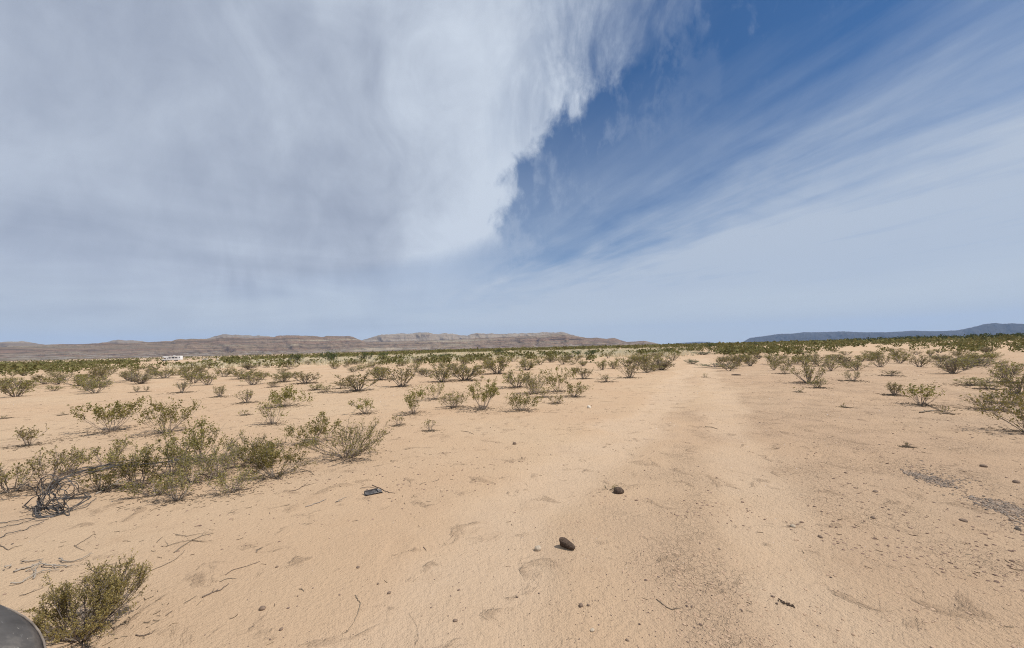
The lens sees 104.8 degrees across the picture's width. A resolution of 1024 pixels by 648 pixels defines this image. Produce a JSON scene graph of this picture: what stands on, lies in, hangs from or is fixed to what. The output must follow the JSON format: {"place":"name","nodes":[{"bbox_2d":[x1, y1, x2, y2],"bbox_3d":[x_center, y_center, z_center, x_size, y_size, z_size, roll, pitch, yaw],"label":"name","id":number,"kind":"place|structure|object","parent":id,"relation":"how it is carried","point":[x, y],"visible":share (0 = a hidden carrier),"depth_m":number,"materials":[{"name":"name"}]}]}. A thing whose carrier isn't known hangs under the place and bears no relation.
{"place":"outdoors","nodes":[
{"label":"outdoors","id":0,"kind":"place"},
{"bbox_2d":[0,605,45,647],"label":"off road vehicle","id":1,"kind":"object","parent":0,"point":[18,630],"visible":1,"depth_m":1.22,"materials":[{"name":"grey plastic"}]},
{"bbox_2d":[0,332,578,346],"bbox_3d":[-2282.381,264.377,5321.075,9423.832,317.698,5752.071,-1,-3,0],"label":"pale hills","id":2,"kind":"structure","parent":0,"point":[420,336],"depth_m":5651.15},
{"bbox_2d":[0,334,656,360],"bbox_3d":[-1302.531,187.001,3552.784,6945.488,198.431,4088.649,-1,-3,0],"label":"mesa range","id":3,"kind":"structure","parent":0,"point":[288,344],"depth_m":3014.53,"materials":[{"name":"stone"}]},
{"bbox_2d":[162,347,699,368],"bbox_3d":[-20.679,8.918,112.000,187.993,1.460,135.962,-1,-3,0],"label":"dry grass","id":4,"kind":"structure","parent":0,"point":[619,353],"depth_m":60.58,"materials":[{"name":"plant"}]},
{"bbox_2d":[0,338,1023,647],"bbox_3d":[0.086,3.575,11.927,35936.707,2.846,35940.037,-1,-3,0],"label":"desert ground","id":5,"kind":"structure","parent":0,"point":[326,546],"depth_m":3.79,"materials":[{"name":"sand"}]},
{"bbox_2d":[0,377,34,396],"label":"creosote bush","id":6,"kind":"object","parent":5,"relation":"on","point":[21,390],"visible":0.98,"depth_m":17.51,"materials":[{"name":"green plant"}]},
{"bbox_2d":[0,453,49,492],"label":"creosote bush","id":7,"kind":"object","parent":5,"relation":"on","point":[6,475],"visible":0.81,"depth_m":4.75,"materials":[{"name":"green plant"}]},
{"bbox_2d":[0,377,51,388],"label":"creosote bush","id":8,"kind":"object","parent":5,"relation":"on","point":[30,383],"visible":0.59,"depth_m":22.13,"materials":[{"name":"green plant"}]},
{"bbox_2d":[13,424,48,444],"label":"creosote bush","id":9,"kind":"object","parent":5,"relation":"on","point":[22,434],"visible":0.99,"depth_m":7.30,"materials":[{"name":"green plant"}]},
{"bbox_2d":[29,373,59,383],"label":"creosote bush","id":10,"kind":"object","parent":5,"relation":"on","point":[43,377],"visible":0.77,"depth_m":24.97,"materials":[{"name":"green plant"}]},
{"bbox_2d":[9,444,87,488],"bbox_3d":[-5.673,1.774,4.937,0.675,0.563,0.601,-1,-3,0],"label":"creosote bush","id":11,"kind":"object","parent":5,"relation":"on","point":[58,463],"visible":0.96,"depth_m":4.88,"materials":[{"name":"green plant"}]},
{"bbox_2d":[4,552,92,583],"bbox_3d":[-3.600,1.862,3.078,0.469,0.037,0.424,-4,-4,34],"label":"dead branch","id":12,"kind":"object","parent":5,"relation":"on","point":[33,565],"visible":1,"depth_m":3.03,"materials":[{"name":"grey wood"}]},
{"bbox_2d":[43,447,100,473],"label":"creosote bush","id":13,"kind":"object","parent":5,"relation":"on","point":[83,459],"visible":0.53,"depth_m":5.50,"materials":[{"name":"green plant"}]},
{"bbox_2d":[45,373,102,385],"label":"creosote bush","id":14,"kind":"object","parent":5,"relation":"on","point":[74,380],"visible":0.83,"depth_m":22.55,"materials":[{"name":"green plant"}]},
{"bbox_2d":[17,548,152,647],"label":"creosote bush","id":15,"kind":"object","parent":5,"relation":"on","point":[111,589],"visible":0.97,"depth_m":2.25,"materials":[{"name":"green plant"}]},
{"bbox_2d":[73,373,112,392],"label":"creosote bush","id":16,"kind":"object","parent":5,"relation":"on","point":[90,385],"visible":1,"depth_m":18.07,"materials":[{"name":"green plant"}]},
{"bbox_2d":[86,369,107,380],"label":"creosote bush","id":17,"kind":"object","parent":5,"relation":"on","point":[94,373],"visible":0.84,"depth_m":25.47,"materials":[{"name":"green plant"}]},
{"bbox_2d":[71,460,123,489],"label":"creosote bush","id":18,"kind":"object","parent":5,"relation":"on","point":[96,480],"visible":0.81,"depth_m":4.76,"materials":[{"name":"green plant"}]},
{"bbox_2d":[0,455,203,537],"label":"dead branches","id":19,"kind":"object","parent":5,"relation":"on","point":[47,505],"visible":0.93,"depth_m":4.24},
{"bbox_2d":[75,434,132,467],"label":"creosote bush","id":20,"kind":"object","parent":5,"relation":"on","point":[118,447],"visible":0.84,"depth_m":5.72,"materials":[{"name":"green plant"}]},
{"bbox_2d":[67,395,148,431],"bbox_3d":[-8.777,1.984,8.661,1.494,0.764,1.128,-3,-4,18],"label":"creosote bush","id":21,"kind":"object","parent":5,"relation":"on","point":[120,413],"visible":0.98,"depth_m":8.55,"materials":[{"name":"green plant"}]},
{"bbox_2d":[99,446,147,472],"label":"creosote bush","id":22,"kind":"object","parent":5,"relation":"on","point":[115,457],"visible":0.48,"depth_m":5.39,"materials":[{"name":"green plant"}]},
{"bbox_2d":[111,370,154,381],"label":"creosote bush","id":23,"kind":"object","parent":5,"relation":"on","point":[128,373],"visible":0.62,"depth_m":24.97,"materials":[{"name":"green plant"}]},
{"bbox_2d":[109,447,168,486],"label":"creosote bush","id":24,"kind":"object","parent":5,"relation":"on","point":[147,458],"visible":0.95,"depth_m":4.83,"materials":[{"name":"green plant"}]},
{"bbox_2d":[126,373,157,383],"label":"creosote bush","id":25,"kind":"object","parent":5,"relation":"on","point":[146,378],"visible":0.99,"depth_m":23.52,"materials":[{"name":"green plant"}]},
{"bbox_2d":[116,470,185,496],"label":"creosote bush","id":26,"kind":"object","parent":5,"relation":"on","point":[131,485],"visible":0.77,"depth_m":4.53,"materials":[{"name":"green plant"}]},
{"bbox_2d":[145,366,177,377],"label":"creosote bush","id":27,"kind":"object","parent":5,"relation":"on","point":[166,371],"visible":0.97,"depth_m":27.61,"materials":[{"name":"green plant"}]},
{"bbox_2d":[124,395,205,433],"bbox_3d":[-7.247,1.880,8.221,0.853,0.855,1.378,-3,-4,19],"label":"creosote bush","id":28,"kind":"object","parent":5,"relation":"on","point":[164,410],"visible":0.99,"depth_m":8.22,"materials":[{"name":"green plant"}]},
{"bbox_2d":[134,431,207,474],"bbox_3d":[-4.626,1.776,5.370,0.706,0.578,0.632,0,-4,-23],"label":"creosote bush","id":29,"kind":"object","parent":5,"relation":"on","point":[191,443],"visible":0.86,"depth_m":5.35,"materials":[{"name":"green plant"}]},
{"bbox_2d":[162,356,182,360],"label":"motorhome","id":30,"kind":"object","parent":5,"relation":"on","point":[175,358],"visible":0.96,"depth_m":283.29,"materials":[{"name":"white metal"}]},
{"bbox_2d":[150,465,208,500],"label":"creosote bush","id":31,"kind":"object","parent":5,"relation":"on","point":[168,483],"visible":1,"depth_m":4.37,"materials":[{"name":"green plant"}]},
{"bbox_2d":[180,369,209,382],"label":"creosote bush","id":32,"kind":"object","parent":5,"relation":"on","point":[188,377],"visible":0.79,"depth_m":23.13,"materials":[{"name":"green plant"}]},
{"bbox_2d":[170,450,221,483],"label":"creosote bush","id":33,"kind":"object","parent":5,"relation":"on","point":[179,467],"visible":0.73,"depth_m":5.02,"materials":[{"name":"green plant"}]},
{"bbox_2d":[154,416,243,461],"bbox_3d":[-4.782,1.742,6.023,1.096,0.752,0.763,-2,-4,17],"label":"creosote bush","id":34,"kind":"object","parent":5,"relation":"on","point":[209,439],"visible":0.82,"depth_m":5.97,"materials":[{"name":"green plant"}]},
{"bbox_2d":[192,370,223,384],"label":"creosote bush","id":35,"kind":"object","parent":5,"relation":"on","point":[204,377],"visible":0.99,"depth_m":21.49,"materials":[{"name":"green plant"}]},
{"bbox_2d":[184,443,243,478],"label":"creosote bush","id":36,"kind":"object","parent":5,"relation":"on","point":[232,454],"visible":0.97,"depth_m":5.16,"materials":[{"name":"green plant"}]},
{"bbox_2d":[213,365,236,376],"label":"creosote bush","id":37,"kind":"object","parent":5,"relation":"on","point":[223,373],"visible":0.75,"depth_m":27.91,"materials":[{"name":"green plant"}]},
{"bbox_2d":[202,463,258,492],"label":"creosote bush","id":38,"kind":"object","parent":5,"relation":"on","point":[244,477],"visible":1,"depth_m":4.54,"materials":[{"name":"green plant"}]},
{"bbox_2d":[234,389,253,402],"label":"creosote bush","id":39,"kind":"object","parent":5,"relation":"on","point":[247,396],"visible":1,"depth_m":12.87,"materials":[{"name":"green plant"}]},
{"bbox_2d":[228,366,261,378],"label":"creosote bush","id":40,"kind":"object","parent":5,"relation":"on","point":[236,373],"visible":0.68,"depth_m":25.67,"materials":[{"name":"green plant"}]},
{"bbox_2d":[238,370,270,384],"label":"creosote bush","id":41,"kind":"object","parent":5,"relation":"on","point":[247,374],"visible":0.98,"depth_m":20.68,"materials":[{"name":"green plant"}]},
{"bbox_2d":[219,430,295,463],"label":"creosote bush","id":42,"kind":"object","parent":5,"relation":"on","point":[246,441],"visible":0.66,"depth_m":5.79,"materials":[{"name":"green plant"}]},
{"bbox_2d":[239,436,287,465],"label":"creosote bush","id":43,"kind":"object","parent":5,"relation":"on","point":[269,446],"visible":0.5,"depth_m":5.63,"materials":[{"name":"green plant"}]},
{"bbox_2d":[255,398,288,423],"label":"creosote bush","id":44,"kind":"object","parent":5,"relation":"on","point":[265,405],"visible":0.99,"depth_m":9.02,"materials":[{"name":"green plant"}]},
{"bbox_2d":[241,438,317,480],"bbox_3d":[-3.027,1.752,5.186,0.862,0.524,0.595,-1,-4,-8],"label":"creosote bush","id":45,"kind":"object","parent":5,"relation":"on","point":[265,463],"visible":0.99,"depth_m":5.09,"materials":[{"name":"green plant"}]},
{"bbox_2d":[268,372,295,381],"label":"creosote bush","id":46,"kind":"object","parent":5,"relation":"on","point":[284,377],"visible":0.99,"depth_m":21.97,"materials":[{"name":"green plant"}]},
{"bbox_2d":[265,383,314,406],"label":"creosote bush","id":47,"kind":"object","parent":5,"relation":"on","point":[286,395],"visible":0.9,"depth_m":11.94,"materials":[{"name":"green plant"}]},
{"bbox_2d":[291,371,321,382],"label":"creosote bush","id":48,"kind":"object","parent":5,"relation":"on","point":[307,377],"visible":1,"depth_m":20.61,"materials":[{"name":"green plant"}]},
{"bbox_2d":[280,412,341,441],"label":"creosote bush","id":49,"kind":"object","parent":5,"relation":"on","point":[316,429],"visible":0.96,"depth_m":7.02,"materials":[{"name":"green plant"}]},
{"bbox_2d":[319,351,338,360],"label":"mesquite tree","id":50,"kind":"object","parent":5,"relation":"on","point":[331,355],"visible":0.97,"depth_m":65.27,"materials":[{"name":"green plant"}]},
{"bbox_2d":[295,417,393,461],"bbox_3d":[-2.450,1.713,5.899,1.324,0.665,1.092,2,-5,-44],"label":"creosote bush","id":51,"kind":"object","parent":5,"relation":"on","point":[360,450],"visible":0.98,"depth_m":5.88,"materials":[{"name":"green plant"}]},
{"bbox_2d":[332,368,378,390],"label":"creosote bush","id":52,"kind":"object","parent":5,"relation":"on","point":[349,380],"visible":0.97,"depth_m":16.08,"materials":[{"name":"green plant"}]},
{"bbox_2d":[348,398,374,412],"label":"creosote bush","id":53,"kind":"object","parent":5,"relation":"on","point":[351,403],"visible":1,"depth_m":10.09,"materials":[{"name":"green plant"}]},
{"bbox_2d":[364,488,382,495],"bbox_3d":[-1.563,1.893,4.443,0.191,0.044,0.074,1,-4,-33],"label":"metal scrap","id":54,"kind":"object","parent":5,"relation":"on","point":[371,491],"visible":1,"depth_m":4.44,"materials":[{"name":"metal"}]},
{"bbox_2d":[369,365,390,379],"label":"creosote bush","id":55,"kind":"object","parent":5,"relation":"on","point":[377,371],"visible":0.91,"depth_m":22.17,"materials":[{"name":"green plant"}]},
{"bbox_2d":[383,366,418,386],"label":"creosote bush","id":56,"kind":"object","parent":5,"relation":"on","point":[406,375],"visible":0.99,"depth_m":17.68,"materials":[{"name":"green plant"}]},
{"bbox_2d":[402,389,425,413],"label":"creosote bush","id":57,"kind":"object","parent":5,"relation":"on","point":[411,397],"visible":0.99,"depth_m":9.97,"materials":[{"name":"green plant"}]},
{"bbox_2d":[414,380,444,398],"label":"creosote bush","id":58,"kind":"object","parent":5,"relation":"on","point":[434,390],"visible":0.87,"depth_m":12.75,"materials":[{"name":"green plant"}]},
{"bbox_2d":[425,362,457,381],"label":"creosote bush","id":59,"kind":"object","parent":5,"relation":"on","point":[443,374],"visible":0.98,"depth_m":19.74,"materials":[{"name":"green plant"}]},
{"bbox_2d":[438,390,468,406],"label":"creosote bush","id":60,"kind":"object","parent":5,"relation":"on","point":[449,399],"visible":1,"depth_m":10.89,"materials":[{"name":"green plant"}]},
{"bbox_2d":[448,363,488,379],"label":"creosote bush","id":61,"kind":"object","parent":5,"relation":"on","point":[476,368],"visible":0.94,"depth_m":20.17,"materials":[{"name":"green plant"}]},
{"bbox_2d":[465,376,499,408],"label":"creosote bush","id":62,"kind":"object","parent":5,"relation":"on","point":[494,391],"visible":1,"depth_m":10.48,"materials":[{"name":"green plant"}]},
{"bbox_2d":[481,357,511,373],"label":"creosote bush","id":63,"kind":"object","parent":5,"relation":"on","point":[500,363],"visible":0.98,"depth_m":24.45,"materials":[{"name":"green plant"}]},
{"bbox_2d":[0,334,1023,375],"bbox_3d":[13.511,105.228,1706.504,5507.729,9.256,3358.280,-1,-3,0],"label":"scrub plain","id":64,"kind":"structure","parent":5,"relation":"on","point":[974,344],"depth_m":76.98,"materials":[{"name":"plant"}]},
{"bbox_2d":[0,364,1023,647],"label":"twig litter","id":65,"kind":"object","parent":5,"relation":"on","point":[32,492],"visible":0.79,"depth_m":6.50,"materials":[{"name":"wood"}]},
{"bbox_2d":[4,362,1020,647],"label":"pebbles","id":66,"kind":"object","parent":5,"relation":"on","point":[606,574],"visible":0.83,"depth_m":2.62,"materials":[{"name":"stone"}]},
{"bbox_2d":[3,357,1023,594],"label":"soil clods","id":67,"kind":"object","parent":5,"relation":"on","point":[1013,550],"visible":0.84,"depth_m":3.69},
{"bbox_2d":[502,368,532,387],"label":"creosote bush","id":68,"kind":"object","parent":5,"relation":"on","point":[511,378],"visible":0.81,"depth_m":15.77,"materials":[{"name":"green plant"}]},
{"bbox_2d":[505,390,542,410],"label":"creosote bush","id":69,"kind":"object","parent":5,"relation":"on","point":[525,401],"visible":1,"depth_m":9.99,"materials":[{"name":"green plant"}]},
{"bbox_2d":[516,360,536,369],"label":"creosote bush","id":70,"kind":"object","parent":5,"relation":"on","point":[525,366],"visible":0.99,"depth_m":27.34,"materials":[{"name":"green plant"}]},
{"bbox_2d":[521,371,549,392],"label":"creosote bush","id":71,"kind":"object","parent":5,"relation":"on","point":[527,380],"visible":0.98,"depth_m":13.65,"materials":[{"name":"green plant"}]},
{"bbox_2d":[540,365,578,390],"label":"creosote bush","id":72,"kind":"object","parent":5,"relation":"on","point":[556,378],"visible":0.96,"depth_m":14.16,"materials":[{"name":"green plant"}]},
{"bbox_2d":[559,537,574,549],"bbox_3d":[0.444,1.760,3.150,0.080,0.069,0.144,2,2,-43],"label":"rock","id":73,"kind":"object","parent":5,"relation":"on","point":[566,543],"visible":1,"depth_m":3.13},
{"bbox_2d":[565,382,593,396],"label":"creosote bush","id":74,"kind":"object","parent":5,"relation":"on","point":[577,389],"visible":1,"depth_m":12.55,"materials":[{"name":"green plant"}]},
{"bbox_2d":[615,361,639,377],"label":"creosote bush","id":75,"kind":"object","parent":5,"relation":"on","point":[630,368],"visible":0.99,"depth_m":19.20,"materials":[{"name":"green plant"}]},
{"bbox_2d":[631,354,661,366],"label":"creosote bush","id":76,"kind":"object","parent":5,"relation":"on","point":[646,359],"visible":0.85,"depth_m":29.75,"materials":[{"name":"green plant"}]},
{"bbox_2d":[637,362,655,372],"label":"creosote bush","id":77,"kind":"object","parent":5,"relation":"on","point":[644,368],"visible":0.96,"depth_m":22.85,"materials":[{"name":"green plant"}]},
{"bbox_2d":[640,358,675,369],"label":"creosote bush","id":78,"kind":"object","parent":5,"relation":"on","point":[665,365],"visible":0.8,"depth_m":24.99,"materials":[{"name":"green plant"}]},
{"bbox_2d":[715,356,747,368],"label":"creosote bush","id":79,"kind":"object","parent":5,"relation":"on","point":[720,360],"visible":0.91,"depth_m":25.09,"materials":[{"name":"green plant"}]},
{"bbox_2d":[741,354,759,365],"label":"creosote bush","id":80,"kind":"object","parent":5,"relation":"on","point":[753,360],"visible":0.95,"depth_m":27.64,"materials":[{"name":"green plant"}]},
{"bbox_2d":[549,367,1022,647],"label":"crust flakes","id":81,"kind":"object","parent":5,"relation":"on","point":[837,629],"visible":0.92,"depth_m":2.62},
{"bbox_2d":[785,356,826,382],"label":"creosote bush","id":82,"kind":"object","parent":5,"relation":"on","point":[806,368],"visible":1,"depth_m":14.91,"materials":[{"name":"green plant"}]},
{"bbox_2d":[806,377,827,387],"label":"creosote bush","id":83,"kind":"object","parent":5,"relation":"on","point":[817,382],"visible":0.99,"depth_m":13.32,"materials":[{"name":"green plant"}]},
{"bbox_2d":[798,355,839,365],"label":"creosote bush","id":84,"kind":"object","parent":5,"relation":"on","point":[816,361],"visible":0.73,"depth_m":25.57,"materials":[{"name":"green plant"}]},
{"bbox_2d":[821,356,841,370],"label":"creosote bush","id":85,"kind":"object","parent":5,"relation":"on","point":[830,368],"visible":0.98,"depth_m":20.45,"materials":[{"name":"green plant"}]},
{"bbox_2d":[836,358,873,369],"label":"creosote bush","id":86,"kind":"object","parent":5,"relation":"on","point":[854,364],"visible":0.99,"depth_m":20.65,"materials":[{"name":"green plant"}]},
{"bbox_2d":[863,348,891,366],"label":"creosote bush","id":87,"kind":"object","parent":5,"relation":"on","point":[878,355],"visible":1,"depth_m":22.95,"materials":[{"name":"green plant"}]},
{"bbox_2d":[747,333,1023,342],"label":"mesquite woods","id":88,"kind":"object","parent":5,"relation":"on","point":[970,335],"visible":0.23,"depth_m":241.48,"materials":[{"name":"green plant"}]},
{"bbox_2d":[884,382,904,394],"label":"creosote bush","id":89,"kind":"object","parent":5,"relation":"on","point":[894,387],"visible":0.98,"depth_m":11.17,"materials":[{"name":"green plant"}]},
{"bbox_2d":[888,350,910,362],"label":"creosote bush","id":90,"kind":"object","parent":5,"relation":"on","point":[899,358],"visible":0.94,"depth_m":27.32,"materials":[{"name":"green plant"}]},
{"bbox_2d":[902,354,938,366],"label":"creosote bush","id":91,"kind":"object","parent":5,"relation":"on","point":[918,359],"visible":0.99,"depth_m":22.24,"materials":[{"name":"green plant"}]},
{"bbox_2d":[900,380,946,404],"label":"creosote bush","id":92,"kind":"object","parent":5,"relation":"on","point":[925,395],"visible":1,"depth_m":9.41,"materials":[{"name":"green plant"}]},
{"bbox_2d":[932,356,980,373],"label":"creosote bush","id":93,"kind":"object","parent":5,"relation":"on","point":[955,366],"visible":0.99,"depth_m":17.33,"materials":[{"name":"green plant"}]},
{"bbox_2d":[956,357,977,369],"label":"creosote bush","id":94,"kind":"object","parent":5,"relation":"on","point":[963,363],"visible":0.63,"depth_m":19.39,"materials":[{"name":"green plant"}]},
{"bbox_2d":[948,357,996,366],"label":"creosote bush","id":95,"kind":"object","parent":5,"relation":"on","point":[979,361],"visible":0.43,"depth_m":21.59,"materials":[{"name":"green plant"}]},
{"bbox_2d":[953,376,997,384],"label":"creosote bush","id":96,"kind":"object","parent":5,"relation":"on","point":[975,380],"visible":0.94,"depth_m":13.00,"materials":[{"name":"green plant"}]},
{"bbox_2d":[964,351,998,361],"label":"creosote bush","id":97,"kind":"object","parent":5,"relation":"on","point":[984,355],"visible":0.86,"depth_m":24.61,"materials":[{"name":"green plant"}]},
{"bbox_2d":[958,390,1023,410],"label":"creosote bush","id":98,"kind":"object","parent":5,"relation":"on","point":[993,400],"visible":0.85,"depth_m":8.62,"materials":[{"name":"green plant"}]},
{"bbox_2d":[974,395,1023,431],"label":"creosote bush","id":99,"kind":"object","parent":5,"relation":"on","point":[1021,417],"visible":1,"depth_m":6.69,"materials":[{"name":"green plant"}]},
{"bbox_2d":[980,358,1022,381],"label":"creosote bush","id":100,"kind":"object","parent":5,"relation":"on","point":[1002,372],"visible":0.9,"depth_m":13.72,"materials":[{"name":"green plant"}]},
{"bbox_2d":[988,387,1023,402],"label":"creosote bush","id":101,"kind":"object","parent":5,"relation":"on","point":[1009,392],"visible":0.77,"depth_m":9.44,"materials":[{"name":"green plant"}]},
{"bbox_2d":[994,372,1023,392],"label":"creosote bush","id":102,"kind":"object","parent":5,"relation":"on","point":[1017,382],"visible":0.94,"depth_m":11.05,"materials":[{"name":"green plant"}]},
{"bbox_2d":[995,361,1023,373],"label":"creosote bush","id":103,"kind":"object","parent":5,"relation":"on","point":[1020,365],"visible":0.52,"depth_m":16.38,"materials":[{"name":"green plant"}]},
{"bbox_2d":[0,0,1023,344],"label":"sky","id":104,"kind":"structure","parent":0,"point":[655,171],"materials":[{"name":"blue"}]},
{"bbox_2d":[744,323,1023,341],"bbox_3d":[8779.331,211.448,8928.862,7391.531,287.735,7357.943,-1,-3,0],"label":"blue mountains","id":105,"kind":"structure","parent":0,"point":[995,328],"depth_m":8289.93,"materials":[{"name":"stone"}]},
{"bbox_2d":[900,448,1023,540],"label":"gravel","id":106,"kind":"structure","parent":0,"point":[1013,509],"depth_m":3.86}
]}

